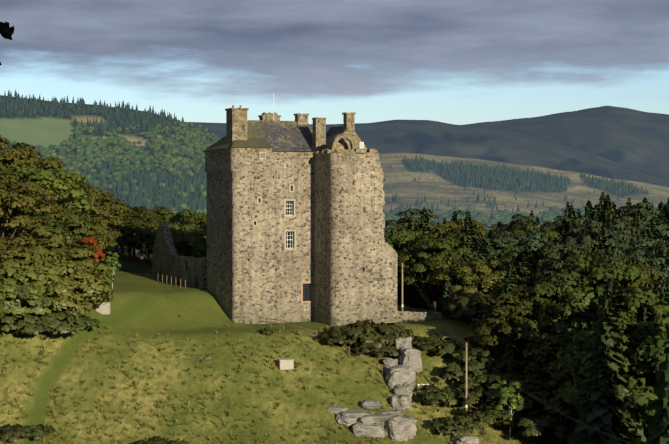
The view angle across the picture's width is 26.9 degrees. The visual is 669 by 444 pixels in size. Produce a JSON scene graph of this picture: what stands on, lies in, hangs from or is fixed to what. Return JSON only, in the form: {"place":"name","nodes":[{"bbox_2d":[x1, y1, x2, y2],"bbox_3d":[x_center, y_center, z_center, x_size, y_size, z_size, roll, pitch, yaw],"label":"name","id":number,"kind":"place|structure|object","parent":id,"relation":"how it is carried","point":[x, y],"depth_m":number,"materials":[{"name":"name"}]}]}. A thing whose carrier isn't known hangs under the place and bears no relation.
{"place":"outdoors","nodes":[
{"label":"outdoors","id":0,"kind":"place"},
{"bbox_2d":[0,21,13,64],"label":"leaves","id":1,"kind":"object","parent":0,"point":[6,31],"depth_m":7.92,"materials":[{"name":"black plant"}]},
{"bbox_2d":[0,95,212,206],"bbox_3d":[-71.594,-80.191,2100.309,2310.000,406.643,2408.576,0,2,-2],"label":"wooded hill","id":2,"kind":"structure","parent":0,"point":[46,129],"depth_m":2848.35,"materials":[{"name":"green plant"}]},
{"bbox_2d":[0,89,219,213],"bbox_3d":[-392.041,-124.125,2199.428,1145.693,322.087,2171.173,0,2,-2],"label":"forested hillside","id":3,"kind":"structure","parent":2,"relation":"on","point":[97,155],"depth_m":2502.47,"materials":[{"name":"green plant"}]},
{"bbox_2d":[0,212,623,443],"bbox_3d":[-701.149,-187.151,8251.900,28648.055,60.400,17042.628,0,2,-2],"label":"ground","id":4,"kind":"structure","parent":0,"point":[145,307],"depth_m":143.69,"materials":[{"name":"green plant"}]},
{"bbox_2d":[0,144,22,182],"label":"ash tree","id":5,"kind":"object","parent":4,"relation":"on","point":[6,152],"depth_m":182.41,"materials":[{"name":"green plant"}]},
{"bbox_2d":[0,274,31,305],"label":"young tree","id":6,"kind":"object","parent":4,"relation":"on","point":[7,278],"depth_m":140.86,"materials":[{"name":"green plant"}]},
{"bbox_2d":[0,423,33,441],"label":"bush","id":7,"kind":"object","parent":4,"relation":"on","point":[17,431],"depth_m":128.33,"materials":[{"name":"green plant"}]},
{"bbox_2d":[0,305,38,330],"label":"bush","id":8,"kind":"object","parent":4,"relation":"on","point":[6,322],"depth_m":140.37,"materials":[{"name":"green plant"}]},
{"bbox_2d":[0,234,48,287],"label":"young tree","id":9,"kind":"object","parent":4,"relation":"on","point":[14,249],"depth_m":142.09,"materials":[{"name":"green plant"}]},
{"bbox_2d":[0,284,50,309],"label":"bush","id":10,"kind":"object","parent":4,"relation":"on","point":[22,291],"depth_m":140.21,"materials":[{"name":"green plant"}]},
{"bbox_2d":[0,257,52,328],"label":"young tree","id":11,"kind":"object","parent":4,"relation":"on","point":[9,269],"depth_m":140.28,"materials":[{"name":"green plant"}]},
{"bbox_2d":[0,170,59,240],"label":"oak tree","id":12,"kind":"object","parent":4,"relation":"on","point":[15,198],"depth_m":148.58,"materials":[{"name":"green plant"}]},
{"bbox_2d":[6,318,55,339],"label":"bush","id":13,"kind":"object","parent":4,"relation":"on","point":[27,328],"depth_m":140.91,"materials":[{"name":"green plant"}]},
{"bbox_2d":[0,135,63,239],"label":"ash tree","id":14,"kind":"object","parent":4,"relation":"on","point":[29,155],"depth_m":188.22,"materials":[{"name":"green plant"}]},
{"bbox_2d":[12,424,54,439],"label":"bush","id":15,"kind":"object","parent":4,"relation":"on","point":[37,433],"depth_m":129.07,"materials":[{"name":"green plant"}]},
{"bbox_2d":[0,238,69,307],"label":"young tree","id":16,"kind":"object","parent":4,"relation":"on","point":[46,267],"depth_m":142.56,"materials":[{"name":"green plant"}]},
{"bbox_2d":[1,263,70,316],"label":"young tree","id":17,"kind":"object","parent":4,"relation":"on","point":[36,294],"depth_m":141.27,"materials":[{"name":"green plant"}]},
{"bbox_2d":[5,189,69,238],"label":"oak tree","id":18,"kind":"object","parent":4,"relation":"on","point":[57,213],"depth_m":162.16,"materials":[{"name":"green plant"}]},
{"bbox_2d":[3,225,88,307],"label":"young tree","id":19,"kind":"object","parent":4,"relation":"on","point":[41,230],"depth_m":143.94,"materials":[{"name":"green plant"}]},
{"bbox_2d":[0,162,95,218],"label":"oak tree","id":20,"kind":"object","parent":4,"relation":"on","point":[69,194],"depth_m":173.70,"materials":[{"name":"green plant"}]},
{"bbox_2d":[13,214,82,245],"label":"dark tree","id":21,"kind":"object","parent":4,"relation":"on","point":[58,225],"depth_m":158.38,"materials":[{"name":"green plant"}]},
{"bbox_2d":[13,308,83,337],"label":"bush","id":22,"kind":"object","parent":4,"relation":"on","point":[51,320],"depth_m":142.10,"materials":[{"name":"green plant"}]},
{"bbox_2d":[20,256,89,319],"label":"young tree","id":23,"kind":"object","parent":4,"relation":"on","point":[65,295],"depth_m":142.98,"materials":[{"name":"green plant"}]},
{"bbox_2d":[19,236,113,304],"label":"young tree","id":24,"kind":"object","parent":4,"relation":"on","point":[59,288],"depth_m":144.45,"materials":[{"name":"green plant"}]},
{"bbox_2d":[47,206,103,247],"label":"dark tree","id":25,"kind":"object","parent":4,"relation":"on","point":[74,220],"depth_m":167.63,"materials":[{"name":"green plant"}]},
{"bbox_2d":[44,266,109,316],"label":"young tree","id":26,"kind":"object","parent":4,"relation":"on","point":[87,304],"depth_m":145.08,"materials":[{"name":"green plant"}]},
{"bbox_2d":[58,313,99,337],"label":"bush","id":27,"kind":"object","parent":4,"relation":"on","point":[90,323],"depth_m":144.26,"materials":[{"name":"green plant"}]},
{"bbox_2d":[60,258,115,303],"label":"young tree","id":28,"kind":"object","parent":4,"relation":"on","point":[102,267],"depth_m":148.36,"materials":[{"name":"green plant"}]},
{"bbox_2d":[74,236,105,261],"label":"rowan tree","id":29,"kind":"object","parent":4,"relation":"on","point":[98,255],"depth_m":156.73,"materials":[{"name":"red plant"}]},
{"bbox_2d":[68,218,121,249],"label":"oak tree","id":30,"kind":"object","parent":4,"relation":"on","point":[106,232],"depth_m":169.95,"materials":[{"name":"green plant"}]},
{"bbox_2d":[65,185,133,237],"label":"oak tree","id":31,"kind":"object","parent":4,"relation":"on","point":[110,209],"depth_m":186.22,"materials":[{"name":"green plant"}]},
{"bbox_2d":[104,251,121,288],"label":"birch tree","id":32,"kind":"object","parent":4,"relation":"on","point":[115,255],"depth_m":162.06,"materials":[{"name":"green plant"}]},
{"bbox_2d":[116,223,144,260],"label":"dark tree","id":33,"kind":"object","parent":4,"relation":"on","point":[128,236],"depth_m":213.59,"materials":[{"name":"green plant"}]},
{"bbox_2d":[118,206,159,257],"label":"dark tree","id":34,"kind":"object","parent":4,"relation":"on","point":[140,221],"depth_m":223.41,"materials":[{"name":"green plant"}]},
{"bbox_2d":[131,229,156,262],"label":"dark tree","id":35,"kind":"object","parent":4,"relation":"on","point":[147,233],"depth_m":213.30,"materials":[{"name":"green plant"}]},
{"bbox_2d":[144,207,185,244],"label":"dark tree","id":36,"kind":"object","parent":4,"relation":"on","point":[163,215],"depth_m":228.55,"materials":[{"name":"green plant"}]},
{"bbox_2d":[147,228,187,252],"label":"oak tree","id":37,"kind":"object","parent":4,"relation":"on","point":[174,238],"depth_m":209.80,"materials":[{"name":"green plant"}]},
{"bbox_2d":[152,223,206,288],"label":"ruin","id":38,"kind":"object","parent":4,"relation":"on","point":[168,261],"depth_m":179.87,"materials":[{"name":"stone"}]},
{"bbox_2d":[168,209,206,257],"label":"dark tree","id":39,"kind":"object","parent":4,"relation":"on","point":[187,214],"depth_m":224.12,"materials":[{"name":"green plant"}]},
{"bbox_2d":[174,227,206,254],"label":"oak tree","id":40,"kind":"object","parent":4,"relation":"on","point":[187,236],"depth_m":210.78,"materials":[{"name":"green plant"}]},
{"bbox_2d":[96,302,293,369],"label":"concrete blocks","id":41,"kind":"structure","parent":4,"relation":"on","point":[286,364],"depth_m":146.59,"materials":[{"name":"beige concrete"}]},
{"bbox_2d":[190,224,206,257],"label":"dark tree","id":42,"kind":"object","parent":4,"relation":"on","point":[202,249],"depth_m":204.28,"materials":[{"name":"green plant"}]},
{"bbox_2d":[0,314,492,443],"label":"grass tussocks","id":43,"kind":"object","parent":4,"relation":"on","point":[169,398],"depth_m":140.63,"materials":[{"name":"green plant"}]},
{"bbox_2d":[207,152,396,325],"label":"castle tower walls","id":44,"kind":"structure","parent":4,"relation":"on","point":[343,256],"depth_m":161.22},
{"bbox_2d":[202,120,342,151],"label":"roof","id":45,"kind":"structure","parent":44,"relation":"on","point":[285,136],"depth_m":165.68,"materials":[{"name":"grey stone"}]},
{"bbox_2d":[225,105,366,152],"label":"chimneys","id":46,"kind":"object","parent":45,"relation":"on","point":[236,128],"depth_m":162.72,"materials":[{"name":"beige stone"}]},
{"bbox_2d":[253,152,312,310],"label":"windows","id":47,"kind":"structure","parent":44,"relation":"in","point":[288,243],"depth_m":163.04,"materials":[{"name":"beige stone"}]},
{"bbox_2d":[205,148,377,171],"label":"parapet","id":48,"kind":"structure","parent":44,"relation":"attached to","point":[219,161],"depth_m":161.48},
{"bbox_2d":[315,326,356,346],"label":"bush","id":49,"kind":"object","parent":4,"relation":"on","point":[327,335],"depth_m":151.07,"materials":[{"name":"green plant"}]},
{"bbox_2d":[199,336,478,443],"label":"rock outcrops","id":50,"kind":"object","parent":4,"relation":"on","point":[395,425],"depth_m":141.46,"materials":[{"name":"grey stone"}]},
{"bbox_2d":[324,324,381,345],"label":"bush","id":51,"kind":"object","parent":4,"relation":"on","point":[347,330],"depth_m":150.34,"materials":[{"name":"green plant"}]},
{"bbox_2d":[350,341,375,356],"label":"bush","id":52,"kind":"object","parent":4,"relation":"on","point":[360,348],"depth_m":150.07,"materials":[{"name":"green plant"}]},
{"bbox_2d":[259,315,480,410],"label":"footpath","id":53,"kind":"structure","parent":4,"relation":"on","point":[344,349],"depth_m":151.05,"materials":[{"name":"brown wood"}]},
{"bbox_2d":[346,319,403,347],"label":"bush","id":54,"kind":"object","parent":4,"relation":"on","point":[387,330],"depth_m":150.65,"materials":[{"name":"green plant"}]},
{"bbox_2d":[366,342,399,358],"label":"bush","id":55,"kind":"object","parent":4,"relation":"on","point":[385,348],"depth_m":150.44,"materials":[{"name":"green plant"}]},
{"bbox_2d":[363,323,411,344],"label":"bush","id":56,"kind":"object","parent":4,"relation":"on","point":[399,328],"depth_m":152.15,"materials":[{"name":"green plant"}]},
{"bbox_2d":[384,224,434,283],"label":"dark tree","id":57,"kind":"object","parent":4,"relation":"on","point":[400,234],"depth_m":179.59,"materials":[{"name":"green plant"}]},
{"bbox_2d":[385,208,438,238],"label":"pine tree","id":58,"kind":"object","parent":4,"relation":"on","point":[411,222],"depth_m":185.69,"materials":[{"name":"green plant"}]},
{"bbox_2d":[397,306,441,321],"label":"garden wall","id":59,"kind":"structure","parent":4,"relation":"on","point":[409,314],"depth_m":164.81,"materials":[{"name":"stone"}]},
{"bbox_2d":[403,206,443,308],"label":"spruce tree","id":60,"kind":"object","parent":4,"relation":"on","point":[413,297],"depth_m":180.64,"materials":[{"name":"green plant"}]},
{"bbox_2d":[412,334,444,348],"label":"bush","id":61,"kind":"object","parent":4,"relation":"on","point":[432,337],"depth_m":154.56,"materials":[{"name":"green plant"}]},
{"bbox_2d":[397,233,469,311],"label":"dark tree","id":62,"kind":"object","parent":4,"relation":"on","point":[426,248],"depth_m":172.91,"materials":[{"name":"green plant"}]},
{"bbox_2d":[416,384,458,407],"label":"bush","id":63,"kind":"object","parent":4,"relation":"on","point":[448,392],"depth_m":144.41,"materials":[{"name":"green plant"}]},
{"bbox_2d":[418,337,468,358],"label":"bush","id":64,"kind":"object","parent":4,"relation":"on","point":[452,345],"depth_m":153.11,"materials":[{"name":"green plant"}]},
{"bbox_2d":[437,271,452,318],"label":"fir tree","id":65,"kind":"object","parent":4,"relation":"on","point":[443,297],"depth_m":166.96,"materials":[{"name":"green plant"}]},
{"bbox_2d":[430,414,475,434],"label":"bush","id":66,"kind":"object","parent":4,"relation":"on","point":[456,422],"depth_m":139.91,"materials":[{"name":"green plant"}]},
{"bbox_2d":[437,360,484,382],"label":"bush","id":67,"kind":"object","parent":4,"relation":"on","point":[473,368],"depth_m":148.75,"materials":[{"name":"green plant"}]},
{"bbox_2d":[429,219,492,244],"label":"oak tree","id":68,"kind":"object","parent":4,"relation":"on","point":[475,224],"depth_m":264.07,"materials":[{"name":"green plant"}]},
{"bbox_2d":[456,210,475,319],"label":"spruce tree","id":69,"kind":"object","parent":4,"relation":"on","point":[467,239],"depth_m":181.34,"materials":[{"name":"green plant"}]},
{"bbox_2d":[445,291,495,324],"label":"bush","id":70,"kind":"object","parent":4,"relation":"on","point":[464,307],"depth_m":160.56,"materials":[{"name":"green plant"}]},
{"bbox_2d":[429,258,521,323],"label":"oak tree","id":71,"kind":"object","parent":4,"relation":"on","point":[479,272],"depth_m":166.37,"materials":[{"name":"green plant"}]},
{"bbox_2d":[463,234,492,316],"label":"fir tree","id":72,"kind":"object","parent":4,"relation":"on","point":[480,250],"depth_m":174.07,"materials":[{"name":"green plant"}]},
{"bbox_2d":[454,344,507,368],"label":"bush","id":73,"kind":"object","parent":4,"relation":"on","point":[486,355],"depth_m":150.73,"materials":[{"name":"green plant"}]},
{"bbox_2d":[457,387,504,408],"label":"bush","id":74,"kind":"object","parent":4,"relation":"on","point":[477,393],"depth_m":143.97,"materials":[{"name":"green plant"}]},
{"bbox_2d":[459,369,509,392],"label":"bush","id":75,"kind":"object","parent":4,"relation":"on","point":[473,381],"depth_m":146.30,"materials":[{"name":"green plant"}]},
{"bbox_2d":[454,401,515,430],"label":"bush","id":76,"kind":"object","parent":4,"relation":"on","point":[490,416],"depth_m":141.54,"materials":[{"name":"green plant"}]},
{"bbox_2d":[489,291,507,370],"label":"spruce tree","id":77,"kind":"object","parent":4,"relation":"on","point":[495,347],"depth_m":151.38,"materials":[{"name":"green plant"}]},
{"bbox_2d":[486,245,521,269],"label":"dark tree","id":78,"kind":"object","parent":4,"relation":"on","point":[510,253],"depth_m":210.03,"materials":[{"name":"green plant"}]},
{"bbox_2d":[489,256,524,353],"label":"spruce tree","id":79,"kind":"object","parent":4,"relation":"on","point":[510,279],"depth_m":153.89,"materials":[{"name":"green plant"}]},
{"bbox_2d":[494,230,519,256],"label":"pine tree","id":80,"kind":"object","parent":4,"relation":"on","point":[506,236],"depth_m":234.63,"materials":[{"name":"green plant"}]},
{"bbox_2d":[494,379,524,437],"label":"birch tree","id":81,"kind":"object","parent":4,"relation":"on","point":[503,394],"depth_m":141.27,"materials":[{"name":"green plant"}]},
{"bbox_2d":[469,284,560,358],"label":"dark tree","id":82,"kind":"object","parent":4,"relation":"on","point":[498,312],"depth_m":149.14,"materials":[{"name":"green plant"}]},
{"bbox_2d":[472,370,574,413],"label":"bush","id":83,"kind":"object","parent":4,"relation":"on","point":[533,385],"depth_m":143.84,"materials":[{"name":"green plant"}]},
{"bbox_2d":[506,214,541,232],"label":"pine tree","id":84,"kind":"object","parent":4,"relation":"on","point":[519,219],"depth_m":297.43,"materials":[{"name":"green plant"}]},
{"bbox_2d":[516,248,533,284],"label":"fir tree","id":85,"kind":"object","parent":4,"relation":"on","point":[523,260],"depth_m":187.43,"materials":[{"name":"green plant"}]},
{"bbox_2d":[512,230,549,257],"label":"pine tree","id":86,"kind":"object","parent":4,"relation":"on","point":[534,241],"depth_m":216.65,"materials":[{"name":"green plant"}]},
{"bbox_2d":[506,221,559,269],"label":"dark tree","id":87,"kind":"object","parent":4,"relation":"on","point":[529,225],"depth_m":236.22,"materials":[{"name":"green plant"}]},
{"bbox_2d":[523,320,556,411],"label":"birch tree","id":88,"kind":"object","parent":4,"relation":"on","point":[531,351],"depth_m":146.13,"materials":[{"name":"green plant"}]},
{"bbox_2d":[511,409,572,443],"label":"bush","id":89,"kind":"object","parent":4,"relation":"on","point":[528,426],"depth_m":140.18,"materials":[{"name":"green plant"}]},
{"bbox_2d":[525,329,583,379],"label":"dark tree","id":90,"kind":"object","parent":4,"relation":"on","point":[561,339],"depth_m":145.15,"materials":[{"name":"green plant"}]},
{"bbox_2d":[545,390,570,441],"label":"birch tree","id":91,"kind":"object","parent":4,"relation":"on","point":[566,411],"depth_m":141.87,"materials":[{"name":"green plant"}]},
{"bbox_2d":[521,269,598,342],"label":"dark tree","id":92,"kind":"object","parent":4,"relation":"on","point":[552,291],"depth_m":149.47,"materials":[{"name":"green plant"}]},
{"bbox_2d":[548,360,572,423],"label":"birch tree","id":93,"kind":"object","parent":4,"relation":"on","point":[552,382],"depth_m":143.58,"materials":[{"name":"green plant"}]},
{"bbox_2d":[541,241,593,270],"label":"pine tree","id":94,"kind":"object","parent":4,"relation":"on","point":[563,257],"depth_m":171.08,"materials":[{"name":"green plant"}]},
{"bbox_2d":[566,273,591,334],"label":"spruce tree","id":95,"kind":"object","parent":4,"relation":"on","point":[580,312],"depth_m":149.93,"materials":[{"name":"green plant"}]},
{"bbox_2d":[556,223,619,261],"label":"pine tree","id":96,"kind":"object","parent":4,"relation":"on","point":[574,237],"depth_m":190.90,"materials":[{"name":"green plant"}]},
{"bbox_2d":[534,251,650,337],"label":"dark tree","id":97,"kind":"object","parent":4,"relation":"on","point":[597,274],"depth_m":151.29,"materials":[{"name":"green plant"}]},
{"bbox_2d":[566,285,637,443],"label":"spruce tree","id":98,"kind":"object","parent":4,"relation":"on","point":[599,408],"depth_m":134.30,"materials":[{"name":"green plant"}]},
{"bbox_2d":[556,287,668,403],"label":"dark tree","id":99,"kind":"object","parent":4,"relation":"on","point":[638,297],"depth_m":135.54,"materials":[{"name":"green plant"}]},
{"bbox_2d":[562,252,663,323],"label":"dark tree","id":100,"kind":"object","parent":4,"relation":"on","point":[654,271],"depth_m":155.13,"materials":[{"name":"green plant"}]},
{"bbox_2d":[598,246,627,262],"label":"pine tree","id":101,"kind":"object","parent":4,"relation":"on","point":[615,252],"depth_m":171.07,"materials":[{"name":"green plant"}]},
{"bbox_2d":[577,277,651,443],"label":"fir tree","id":102,"kind":"object","parent":4,"relation":"on","point":[615,288],"depth_m":138.32,"materials":[{"name":"green plant"}]},
{"bbox_2d":[593,226,641,253],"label":"pine tree","id":103,"kind":"object","parent":4,"relation":"on","point":[628,230],"depth_m":193.01,"materials":[{"name":"green plant"}]},
{"bbox_2d":[605,218,635,234],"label":"pine tree","id":104,"kind":"object","parent":4,"relation":"on","point":[616,224],"depth_m":209.31,"materials":[{"name":"green plant"}]},
{"bbox_2d":[577,321,668,423],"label":"dark tree","id":105,"kind":"object","parent":4,"relation":"on","point":[640,400],"depth_m":133.31,"materials":[{"name":"green plant"}]},
{"bbox_2d":[611,202,667,230],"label":"pine tree","id":106,"kind":"object","parent":4,"relation":"on","point":[639,208],"depth_m":235.57,"materials":[{"name":"green plant"}]},
{"bbox_2d":[620,236,668,289],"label":"pine tree","id":107,"kind":"object","parent":4,"relation":"on","point":[646,259],"depth_m":168.40,"materials":[{"name":"green plant"}]},
{"bbox_2d":[636,278,653,325],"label":"spruce tree","id":108,"kind":"object","parent":4,"relation":"on","point":[644,314],"depth_m":142.47,"materials":[{"name":"green plant"}]},
{"bbox_2d":[636,225,668,253],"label":"pine tree","id":109,"kind":"object","parent":4,"relation":"on","point":[658,228],"depth_m":199.09,"materials":[{"name":"green plant"}]},
{"bbox_2d":[639,239,668,266],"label":"pine tree","id":110,"kind":"object","parent":4,"relation":"on","point":[663,246],"depth_m":178.29,"materials":[{"name":"green plant"}]},
{"bbox_2d":[645,279,668,437],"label":"spruce tree","id":111,"kind":"object","parent":4,"relation":"on","point":[664,296],"depth_m":141.45,"materials":[{"name":"green plant"}]},
{"bbox_2d":[646,328,668,443],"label":"spruce tree","id":112,"kind":"object","parent":4,"relation":"on","point":[658,427],"depth_m":124.23,"materials":[{"name":"green plant"}]},
{"bbox_2d":[0,0,668,124],"label":"sky","id":113,"kind":"structure","parent":0,"point":[457,62],"materials":[{"name":"grey"}]},
{"bbox_2d":[189,120,668,186],"bbox_3d":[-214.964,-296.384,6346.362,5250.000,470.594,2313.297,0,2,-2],"label":"hill ridge","id":114,"kind":"structure","parent":0,"point":[430,137],"depth_m":6826.16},
{"bbox_2d":[379,153,668,217],"bbox_3d":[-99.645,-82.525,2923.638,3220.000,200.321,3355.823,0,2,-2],"label":"moor hill","id":115,"kind":"structure","parent":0,"point":[435,188],"depth_m":3643.77,"materials":[{"name":"beige plant"}]},
{"bbox_2d":[380,153,653,236],"bbox_3d":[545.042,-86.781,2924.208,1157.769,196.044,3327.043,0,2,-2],"label":"forest","id":116,"kind":"object","parent":115,"relation":"on","point":[505,216],"depth_m":3676.32,"materials":[{"name":"green plant"}]},
{"bbox_2d":[465,106,668,175],"bbox_3d":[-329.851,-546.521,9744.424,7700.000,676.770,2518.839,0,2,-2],"label":"hill","id":117,"kind":"structure","parent":0,"point":[628,136],"depth_m":10101.69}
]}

